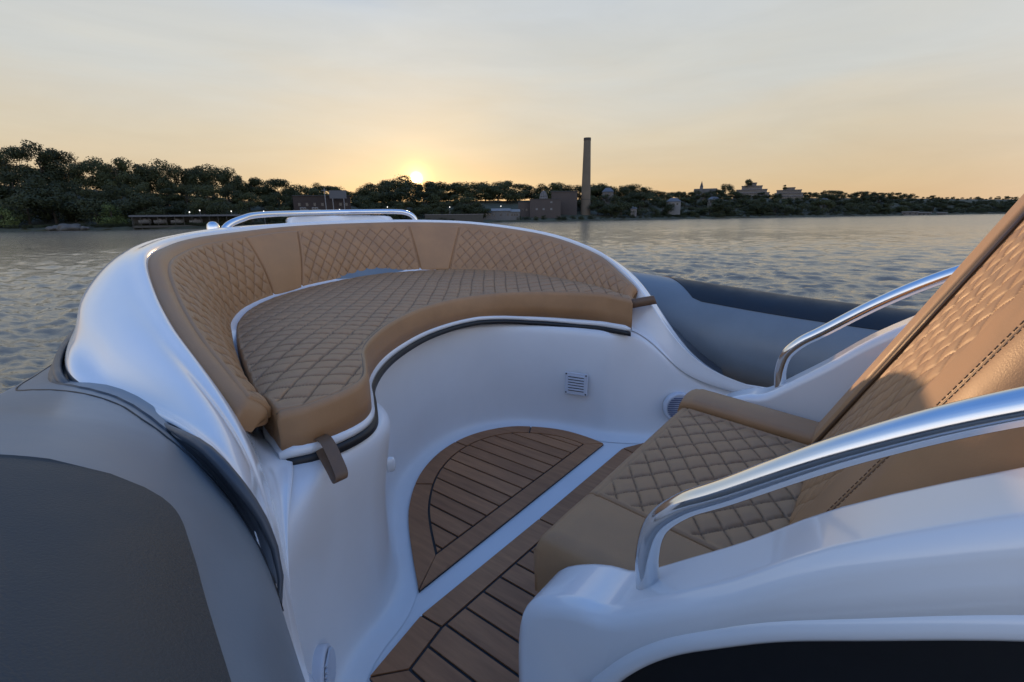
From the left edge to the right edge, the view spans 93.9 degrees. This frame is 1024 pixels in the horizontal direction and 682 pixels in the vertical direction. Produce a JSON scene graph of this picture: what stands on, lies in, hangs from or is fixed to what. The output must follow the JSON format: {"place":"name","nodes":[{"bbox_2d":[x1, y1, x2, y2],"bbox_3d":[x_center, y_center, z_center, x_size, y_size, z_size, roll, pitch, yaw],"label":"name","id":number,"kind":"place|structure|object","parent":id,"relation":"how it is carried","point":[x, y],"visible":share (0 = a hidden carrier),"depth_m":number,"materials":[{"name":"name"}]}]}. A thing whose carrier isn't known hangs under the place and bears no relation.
{"place":"outdoors","nodes":[
{"label":"outdoors","id":0,"kind":"place"},
{"bbox_2d":[0,214,1004,393],"bbox_3d":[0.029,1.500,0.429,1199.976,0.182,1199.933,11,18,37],"label":"water","id":1,"kind":"structure","parent":0,"point":[47,278],"depth_m":18.39,"materials":[{"name":"grey liquid"}]},
{"bbox_2d":[0,194,1023,681],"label":"inflatable boat","id":2,"kind":"object","parent":1,"relation":"on","point":[324,446],"visible":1,"depth_m":0.89,"materials":[{"name":"white plastic"}]},
{"bbox_2d":[0,186,1018,231],"bbox_3d":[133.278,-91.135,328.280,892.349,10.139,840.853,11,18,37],"label":"riverbank","id":3,"kind":"structure","parent":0,"point":[499,204],"depth_m":139.84,"materials":[{"name":"plant"}]},
{"bbox_2d":[0,207,27,226],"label":"shrub","id":4,"kind":"object","parent":3,"relation":"on","point":[5,221],"visible":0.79,"depth_m":79.34,"materials":[{"name":"green plant"}]},
{"bbox_2d":[0,145,39,187],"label":"tree","id":5,"kind":"object","parent":3,"relation":"on","point":[13,153],"visible":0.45,"depth_m":102.83,"materials":[{"name":"green plant"}]},
{"bbox_2d":[0,170,46,203],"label":"tree","id":6,"kind":"object","parent":3,"relation":"on","point":[12,176],"visible":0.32,"depth_m":93.16,"materials":[{"name":"green plant"}]},
{"bbox_2d":[0,191,59,225],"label":"tree","id":7,"kind":"object","parent":3,"relation":"on","point":[19,198],"visible":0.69,"depth_m":80.81,"materials":[{"name":"green plant"}]},
{"bbox_2d":[15,174,69,211],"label":"tree","id":8,"kind":"object","parent":3,"relation":"on","point":[36,184],"visible":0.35,"depth_m":90.86,"materials":[{"name":"green plant"}]},
{"bbox_2d":[18,139,70,186],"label":"tree","id":9,"kind":"object","parent":3,"relation":"on","point":[47,158],"visible":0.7,"depth_m":102.63,"materials":[{"name":"green plant"}]},
{"bbox_2d":[11,185,87,223],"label":"tree","id":10,"kind":"object","parent":3,"relation":"on","point":[48,202],"visible":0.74,"depth_m":83.13,"materials":[{"name":"green plant"}]},
{"bbox_2d":[42,147,78,183],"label":"tree","id":11,"kind":"object","parent":3,"relation":"on","point":[63,157],"visible":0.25,"depth_m":106.95,"materials":[{"name":"green plant"}]},
{"bbox_2d":[56,224,80,230],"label":"boulder","id":12,"kind":"object","parent":3,"relation":"on","point":[68,227],"visible":0.63,"depth_m":77.24,"materials":[{"name":"grey stone"}]},
{"bbox_2d":[51,179,94,196],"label":"tree","id":13,"kind":"object","parent":3,"relation":"on","point":[74,188],"visible":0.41,"depth_m":96.14,"materials":[{"name":"green plant"}]},
{"bbox_2d":[58,200,93,222],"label":"tree","id":14,"kind":"object","parent":3,"relation":"on","point":[67,214],"visible":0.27,"depth_m":84.52,"materials":[{"name":"green plant"}]},
{"bbox_2d":[62,160,107,189],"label":"tree","id":15,"kind":"object","parent":3,"relation":"on","point":[78,171],"visible":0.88,"depth_m":104.02,"materials":[{"name":"green plant"}]},
{"bbox_2d":[69,187,104,205],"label":"tree","id":16,"kind":"object","parent":3,"relation":"on","point":[86,194],"visible":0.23,"depth_m":93.18,"materials":[{"name":"green plant"}]},
{"bbox_2d":[68,196,123,225],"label":"tree","id":17,"kind":"object","parent":3,"relation":"on","point":[85,204],"visible":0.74,"depth_m":81.44,"materials":[{"name":"green plant"}]},
{"bbox_2d":[84,156,115,190],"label":"tree","id":18,"kind":"object","parent":3,"relation":"on","point":[93,160],"visible":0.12,"depth_m":107.66,"materials":[{"name":"green plant"}]},
{"bbox_2d":[86,184,123,203],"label":"tree","id":19,"kind":"object","parent":3,"relation":"on","point":[109,193],"visible":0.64,"depth_m":93.79,"materials":[{"name":"green plant"}]},
{"bbox_2d":[93,202,130,225],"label":"shrub","id":20,"kind":"object","parent":3,"relation":"on","point":[114,219],"visible":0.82,"depth_m":81.70,"materials":[{"name":"green plant"}]},
{"bbox_2d":[94,156,142,190],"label":"tree","id":21,"kind":"object","parent":3,"relation":"on","point":[121,165],"visible":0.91,"depth_m":105.76,"materials":[{"name":"green plant"}]},
{"bbox_2d":[97,198,150,223],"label":"tree","id":22,"kind":"object","parent":3,"relation":"on","point":[114,203],"visible":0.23,"depth_m":84.25,"materials":[{"name":"green plant"}]},
{"bbox_2d":[115,163,155,190],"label":"tree","id":23,"kind":"object","parent":3,"relation":"on","point":[139,178],"visible":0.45,"depth_m":107.84,"materials":[{"name":"green plant"}]},
{"bbox_2d":[115,193,170,217],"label":"tree","id":24,"kind":"object","parent":3,"relation":"on","point":[149,203],"visible":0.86,"depth_m":82.94,"materials":[{"name":"green plant"}]},
{"bbox_2d":[123,181,167,200],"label":"tree","id":25,"kind":"object","parent":3,"relation":"on","point":[142,187],"visible":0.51,"depth_m":98.52,"materials":[{"name":"green plant"}]},
{"bbox_2d":[134,158,187,194],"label":"tree","id":26,"kind":"object","parent":3,"relation":"on","point":[156,174],"visible":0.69,"depth_m":109.44,"materials":[{"name":"green plant"}]},
{"bbox_2d":[155,188,182,205],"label":"tree","id":27,"kind":"object","parent":3,"relation":"on","point":[168,190],"visible":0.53,"depth_m":101.73,"materials":[{"name":"green plant"}]},
{"bbox_2d":[153,198,185,214],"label":"tree","id":28,"kind":"object","parent":3,"relation":"on","point":[178,210],"visible":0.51,"depth_m":91.03,"materials":[{"name":"green plant"}]},
{"bbox_2d":[161,165,197,195],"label":"tree","id":29,"kind":"object","parent":3,"relation":"on","point":[190,178],"visible":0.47,"depth_m":114.10,"materials":[{"name":"green plant"}]},
{"bbox_2d":[167,182,209,206],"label":"tree","id":30,"kind":"object","parent":3,"relation":"on","point":[187,191],"visible":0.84,"depth_m":102.31,"materials":[{"name":"green plant"}]},
{"bbox_2d":[128,214,253,229],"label":"covered dock","id":31,"kind":"object","parent":3,"relation":"on","point":[186,218],"visible":0.52,"depth_m":83.37,"materials":[{"name":"metal"}]},
{"bbox_2d":[180,165,213,184],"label":"tree","id":32,"kind":"object","parent":3,"relation":"on","point":[188,170],"visible":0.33,"depth_m":116.08,"materials":[{"name":"green plant"}]},
{"bbox_2d":[181,196,224,216],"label":"tree","id":33,"kind":"object","parent":3,"relation":"on","point":[201,205],"visible":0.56,"depth_m":89.41,"materials":[{"name":"green plant"}]},
{"bbox_2d":[188,184,226,208],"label":"tree","id":34,"kind":"object","parent":3,"relation":"on","point":[211,190],"visible":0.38,"depth_m":100.45,"materials":[{"name":"green plant"}]},
{"bbox_2d":[187,163,228,196],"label":"tree","id":35,"kind":"object","parent":3,"relation":"on","point":[204,175],"visible":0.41,"depth_m":115.10,"materials":[{"name":"green plant"}]},
{"bbox_2d":[203,166,244,200],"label":"tree","id":36,"kind":"object","parent":3,"relation":"on","point":[224,174],"visible":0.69,"depth_m":114.76,"materials":[{"name":"green plant"}]},
{"bbox_2d":[204,201,243,222],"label":"tree","id":37,"kind":"object","parent":3,"relation":"on","point":[229,207],"visible":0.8,"depth_m":88.17,"materials":[{"name":"green plant"}]},
{"bbox_2d":[209,185,245,209],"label":"tree","id":38,"kind":"object","parent":3,"relation":"on","point":[235,193],"visible":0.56,"depth_m":105.39,"materials":[{"name":"green plant"}]},
{"bbox_2d":[221,175,253,198],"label":"tree","id":39,"kind":"object","parent":3,"relation":"on","point":[237,178],"visible":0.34,"depth_m":118.18,"materials":[{"name":"green plant"}]},
{"bbox_2d":[232,191,266,211],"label":"tree","id":40,"kind":"object","parent":3,"relation":"on","point":[249,199],"visible":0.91,"depth_m":104.29,"materials":[{"name":"green plant"}]},
{"bbox_2d":[240,178,264,197],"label":"tree","id":41,"kind":"object","parent":3,"relation":"on","point":[251,183],"visible":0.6,"depth_m":120.15,"materials":[{"name":"green plant"}]},
{"bbox_2d":[249,177,279,197],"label":"tree","id":42,"kind":"object","parent":3,"relation":"on","point":[255,188],"visible":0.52,"depth_m":121.29,"materials":[{"name":"green plant"}]},
{"bbox_2d":[258,204,283,223],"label":"tree","id":43,"kind":"object","parent":3,"relation":"on","point":[268,219],"visible":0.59,"depth_m":93.17,"materials":[{"name":"green plant"}]},
{"bbox_2d":[262,178,291,201],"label":"tree","id":44,"kind":"object","parent":3,"relation":"on","point":[281,183],"visible":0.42,"depth_m":120.29,"materials":[{"name":"green plant"}]},
{"bbox_2d":[263,191,293,210],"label":"tree","id":45,"kind":"object","parent":3,"relation":"on","point":[273,202],"visible":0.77,"depth_m":107.95,"materials":[{"name":"green plant"}]},
{"bbox_2d":[280,186,301,201],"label":"tree","id":46,"kind":"object","parent":3,"relation":"on","point":[286,190],"visible":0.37,"depth_m":121.07,"materials":[{"name":"green plant"}]},
{"bbox_2d":[292,183,318,194],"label":"tree","id":47,"kind":"object","parent":3,"relation":"on","point":[305,190],"visible":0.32,"depth_m":125.51,"materials":[{"name":"green plant"}]},
{"bbox_2d":[293,187,323,194],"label":"tree","id":48,"kind":"object","parent":3,"relation":"on","point":[314,189],"visible":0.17,"depth_m":124.64,"materials":[{"name":"green plant"}]},
{"bbox_2d":[292,195,350,216],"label":"brick hall","id":49,"kind":"structure","parent":3,"relation":"on","point":[308,202],"depth_m":103.41,"materials":[{"name":"brown brick"}]},
{"bbox_2d":[329,190,346,209],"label":"billboard","id":50,"kind":"object","parent":3,"relation":"on","point":[337,194],"visible":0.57,"depth_m":102.66,"materials":[{"name":"metal"}]},
{"bbox_2d":[351,196,370,208],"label":"tree","id":51,"kind":"object","parent":3,"relation":"on","point":[361,201],"visible":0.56,"depth_m":113.74,"materials":[{"name":"green plant"}]},
{"bbox_2d":[355,185,379,202],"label":"tree","id":52,"kind":"object","parent":3,"relation":"on","point":[365,190],"visible":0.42,"depth_m":129.30,"materials":[{"name":"green plant"}]},
{"bbox_2d":[355,182,392,200],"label":"tree","id":53,"kind":"object","parent":3,"relation":"on","point":[378,188],"visible":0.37,"depth_m":129.92,"materials":[{"name":"green plant"}]},
{"bbox_2d":[364,191,384,204],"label":"tree","id":54,"kind":"object","parent":3,"relation":"on","point":[372,198],"visible":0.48,"depth_m":123.59,"materials":[{"name":"green plant"}]},
{"bbox_2d":[368,202,389,215],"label":"tree","id":55,"kind":"object","parent":3,"relation":"on","point":[375,206],"visible":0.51,"depth_m":106.86,"materials":[{"name":"green plant"}]},
{"bbox_2d":[377,187,417,208],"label":"tree","id":56,"kind":"object","parent":3,"relation":"on","point":[400,193],"visible":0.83,"depth_m":119.84,"materials":[{"name":"green plant"}]},
{"bbox_2d":[378,174,420,200],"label":"tree","id":57,"kind":"object","parent":3,"relation":"on","point":[405,184],"visible":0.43,"depth_m":142.13,"materials":[{"name":"green plant"}]},
{"bbox_2d":[389,200,423,218],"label":"tree","id":58,"kind":"object","parent":3,"relation":"on","point":[408,204],"visible":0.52,"depth_m":113.36,"materials":[{"name":"green plant"}]},
{"bbox_2d":[410,185,435,201],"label":"tree","id":59,"kind":"object","parent":3,"relation":"on","point":[421,193],"visible":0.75,"depth_m":140.15,"materials":[{"name":"green plant"}]},
{"bbox_2d":[416,197,439,212],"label":"tree","id":60,"kind":"object","parent":3,"relation":"on","point":[432,204],"visible":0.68,"depth_m":124.27,"materials":[{"name":"green plant"}]},
{"bbox_2d":[422,181,449,195],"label":"tree","id":61,"kind":"object","parent":3,"relation":"on","point":[428,184],"visible":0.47,"depth_m":143.63,"materials":[{"name":"green plant"}]},
{"bbox_2d":[427,188,452,212],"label":"tree","id":62,"kind":"object","parent":3,"relation":"on","point":[445,205],"visible":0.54,"depth_m":126.09,"materials":[{"name":"green plant"}]},
{"bbox_2d":[425,181,459,201],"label":"tree","id":63,"kind":"object","parent":3,"relation":"on","point":[446,198],"visible":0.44,"depth_m":144.62,"materials":[{"name":"green plant"}]},
{"bbox_2d":[425,214,482,222],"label":"sea wall","id":64,"kind":"structure","parent":3,"relation":"on","point":[469,217],"depth_m":108.97,"materials":[{"name":"grey stone"}]},
{"bbox_2d":[448,194,462,206],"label":"tree","id":65,"kind":"object","parent":3,"relation":"on","point":[456,198],"visible":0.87,"depth_m":136.38,"materials":[{"name":"green plant"}]},
{"bbox_2d":[451,204,476,213],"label":"tree","id":66,"kind":"object","parent":3,"relation":"on","point":[467,209],"visible":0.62,"depth_m":115.90,"materials":[{"name":"green plant"}]},
{"bbox_2d":[455,197,476,210],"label":"tree","id":67,"kind":"object","parent":3,"relation":"on","point":[464,199],"visible":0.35,"depth_m":130.49,"materials":[{"name":"green plant"}]},
{"bbox_2d":[455,181,481,202],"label":"tree","id":68,"kind":"object","parent":3,"relation":"on","point":[465,189],"visible":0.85,"depth_m":144.67,"materials":[{"name":"green plant"}]},
{"bbox_2d":[459,201,490,217],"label":"tree","id":69,"kind":"object","parent":3,"relation":"on","point":[481,210],"visible":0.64,"depth_m":117.07,"materials":[{"name":"green plant"}]},
{"bbox_2d":[468,181,493,200],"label":"tree","id":70,"kind":"object","parent":3,"relation":"on","point":[476,186],"visible":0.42,"depth_m":150.10,"materials":[{"name":"green plant"}]},
{"bbox_2d":[474,181,499,201],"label":"tree","id":71,"kind":"object","parent":3,"relation":"on","point":[485,195],"visible":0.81,"depth_m":149.17,"materials":[{"name":"green plant"}]},
{"bbox_2d":[491,208,510,219],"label":"marina shed","id":72,"kind":"structure","parent":3,"relation":"on","point":[500,213],"depth_m":119.43,"materials":[{"name":"white paint"}]},
{"bbox_2d":[488,180,529,202],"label":"tree","id":73,"kind":"object","parent":3,"relation":"on","point":[504,187],"visible":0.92,"depth_m":150.42,"materials":[{"name":"green plant"}]},
{"bbox_2d":[510,209,519,219],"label":"marina shed","id":74,"kind":"structure","parent":3,"relation":"on","point":[514,214],"depth_m":119.51,"materials":[{"name":"white paint"}]},
{"bbox_2d":[512,183,531,199],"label":"tree","id":75,"kind":"object","parent":3,"relation":"on","point":[519,186],"visible":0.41,"depth_m":160.50,"materials":[{"name":"green plant"}]},
{"bbox_2d":[518,191,560,217],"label":"factory building","id":76,"kind":"structure","parent":3,"relation":"on","point":[543,205],"depth_m":128.27,"materials":[{"name":"grey concrete"}]},
{"bbox_2d":[531,183,548,198],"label":"tree","id":77,"kind":"object","parent":3,"relation":"on","point":[540,188],"visible":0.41,"depth_m":156.58,"materials":[{"name":"green plant"}]},
{"bbox_2d":[537,182,565,198],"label":"tree","id":78,"kind":"object","parent":3,"relation":"on","point":[554,187],"visible":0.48,"depth_m":154.07,"materials":[{"name":"green plant"}]},
{"bbox_2d":[551,191,577,214],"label":"brick warehouse","id":79,"kind":"structure","parent":3,"relation":"on","point":[568,202],"depth_m":135.76,"materials":[{"name":"brick"}]},
{"bbox_2d":[580,137,590,214],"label":"chimney","id":80,"kind":"object","parent":3,"relation":"on","point":[586,185],"visible":0.93,"depth_m":134.28,"materials":[{"name":"concrete"}]},
{"bbox_2d":[587,200,609,214],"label":"tree","id":81,"kind":"object","parent":3,"relation":"on","point":[597,204],"visible":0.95,"depth_m":134.57,"materials":[{"name":"green plant"}]},
{"bbox_2d":[590,183,616,195],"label":"tree","id":82,"kind":"object","parent":3,"relation":"on","point":[595,189],"visible":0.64,"depth_m":156.07,"materials":[{"name":"green plant"}]},
{"bbox_2d":[602,188,613,204],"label":"house","id":83,"kind":"structure","parent":3,"relation":"on","point":[609,191],"depth_m":152.12,"materials":[{"name":"metal"}]},
{"bbox_2d":[601,200,637,216],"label":"tree","id":84,"kind":"object","parent":3,"relation":"on","point":[622,207],"visible":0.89,"depth_m":133.74,"materials":[{"name":"green plant"}]},
{"bbox_2d":[617,185,630,197],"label":"tree","id":85,"kind":"object","parent":3,"relation":"on","point":[624,190],"visible":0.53,"depth_m":162.99,"materials":[{"name":"green plant"}]},
{"bbox_2d":[623,192,645,205],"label":"tree","id":86,"kind":"object","parent":3,"relation":"on","point":[637,198],"visible":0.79,"depth_m":152.62,"materials":[{"name":"green plant"}]},
{"bbox_2d":[627,201,647,215],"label":"tree","id":87,"kind":"object","parent":3,"relation":"on","point":[639,210],"visible":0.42,"depth_m":141.95,"materials":[{"name":"green plant"}]},
{"bbox_2d":[633,191,663,207],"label":"tree","id":88,"kind":"object","parent":3,"relation":"on","point":[649,196],"visible":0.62,"depth_m":153.09,"materials":[{"name":"green plant"}]},
{"bbox_2d":[648,200,675,215],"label":"tree","id":89,"kind":"object","parent":3,"relation":"on","point":[665,205],"visible":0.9,"depth_m":143.54,"materials":[{"name":"green plant"}]},
{"bbox_2d":[666,198,680,214],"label":"house","id":90,"kind":"structure","parent":3,"relation":"on","point":[676,202],"depth_m":143.52,"materials":[{"name":"white paint"}]},
{"bbox_2d":[685,195,707,207],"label":"tree","id":91,"kind":"object","parent":3,"relation":"on","point":[701,202],"visible":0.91,"depth_m":162.42,"materials":[{"name":"green plant"}]},
{"bbox_2d":[694,182,716,198],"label":"church","id":92,"kind":"structure","parent":3,"relation":"on","point":[701,190],"depth_m":189.18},
{"bbox_2d":[696,205,724,215],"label":"tree","id":93,"kind":"object","parent":3,"relation":"on","point":[706,210],"visible":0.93,"depth_m":146.94,"materials":[{"name":"green plant"}]},
{"bbox_2d":[708,198,733,215],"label":"tree","id":94,"kind":"object","parent":3,"relation":"on","point":[725,206],"visible":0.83,"depth_m":145.95,"materials":[{"name":"green plant"}]},
{"bbox_2d":[735,197,755,207],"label":"tree","id":95,"kind":"object","parent":3,"relation":"on","point":[748,202],"visible":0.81,"depth_m":163.23,"materials":[{"name":"green plant"}]},
{"bbox_2d":[733,182,769,198],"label":"terraced building","id":96,"kind":"structure","parent":3,"relation":"on","point":[754,188],"depth_m":190.86,"materials":[{"name":"beige concrete"}]},
{"bbox_2d":[745,204,763,214],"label":"tree","id":97,"kind":"object","parent":3,"relation":"on","point":[748,211],"visible":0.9,"depth_m":152.70,"materials":[{"name":"green plant"}]},
{"bbox_2d":[747,201,773,214],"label":"tree","id":98,"kind":"object","parent":3,"relation":"on","point":[766,208],"visible":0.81,"depth_m":151.51,"materials":[{"name":"green plant"}]},
{"bbox_2d":[765,203,790,214],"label":"tree","id":99,"kind":"object","parent":3,"relation":"on","point":[784,207],"visible":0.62,"depth_m":153.11,"materials":[{"name":"green plant"}]},
{"bbox_2d":[774,187,803,199],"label":"terraced building","id":100,"kind":"structure","parent":3,"relation":"on","point":[792,192],"depth_m":184.48,"materials":[{"name":"beige concrete"}]},
{"bbox_2d":[792,202,816,213],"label":"tree","id":101,"kind":"object","parent":3,"relation":"on","point":[805,205],"visible":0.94,"depth_m":157.38,"materials":[{"name":"green plant"}]},
{"bbox_2d":[807,198,835,212],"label":"tree","id":102,"kind":"object","parent":3,"relation":"on","point":[818,203],"visible":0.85,"depth_m":159.51,"materials":[{"name":"green plant"}]},
{"bbox_2d":[870,195,890,202],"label":"tree","id":103,"kind":"object","parent":3,"relation":"on","point":[882,198],"visible":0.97,"depth_m":181.51,"materials":[{"name":"green plant"}]},
{"bbox_2d":[894,201,912,211],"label":"tree","id":104,"kind":"object","parent":3,"relation":"on","point":[903,208],"visible":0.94,"depth_m":172.26,"materials":[{"name":"green plant"}]},
{"bbox_2d":[921,201,947,211],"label":"tree","id":105,"kind":"object","parent":3,"relation":"on","point":[935,204],"visible":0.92,"depth_m":177.82,"materials":[{"name":"green plant"}]},
{"bbox_2d":[0,0,1023,201],"label":"sky","id":106,"kind":"structure","parent":0,"point":[922,98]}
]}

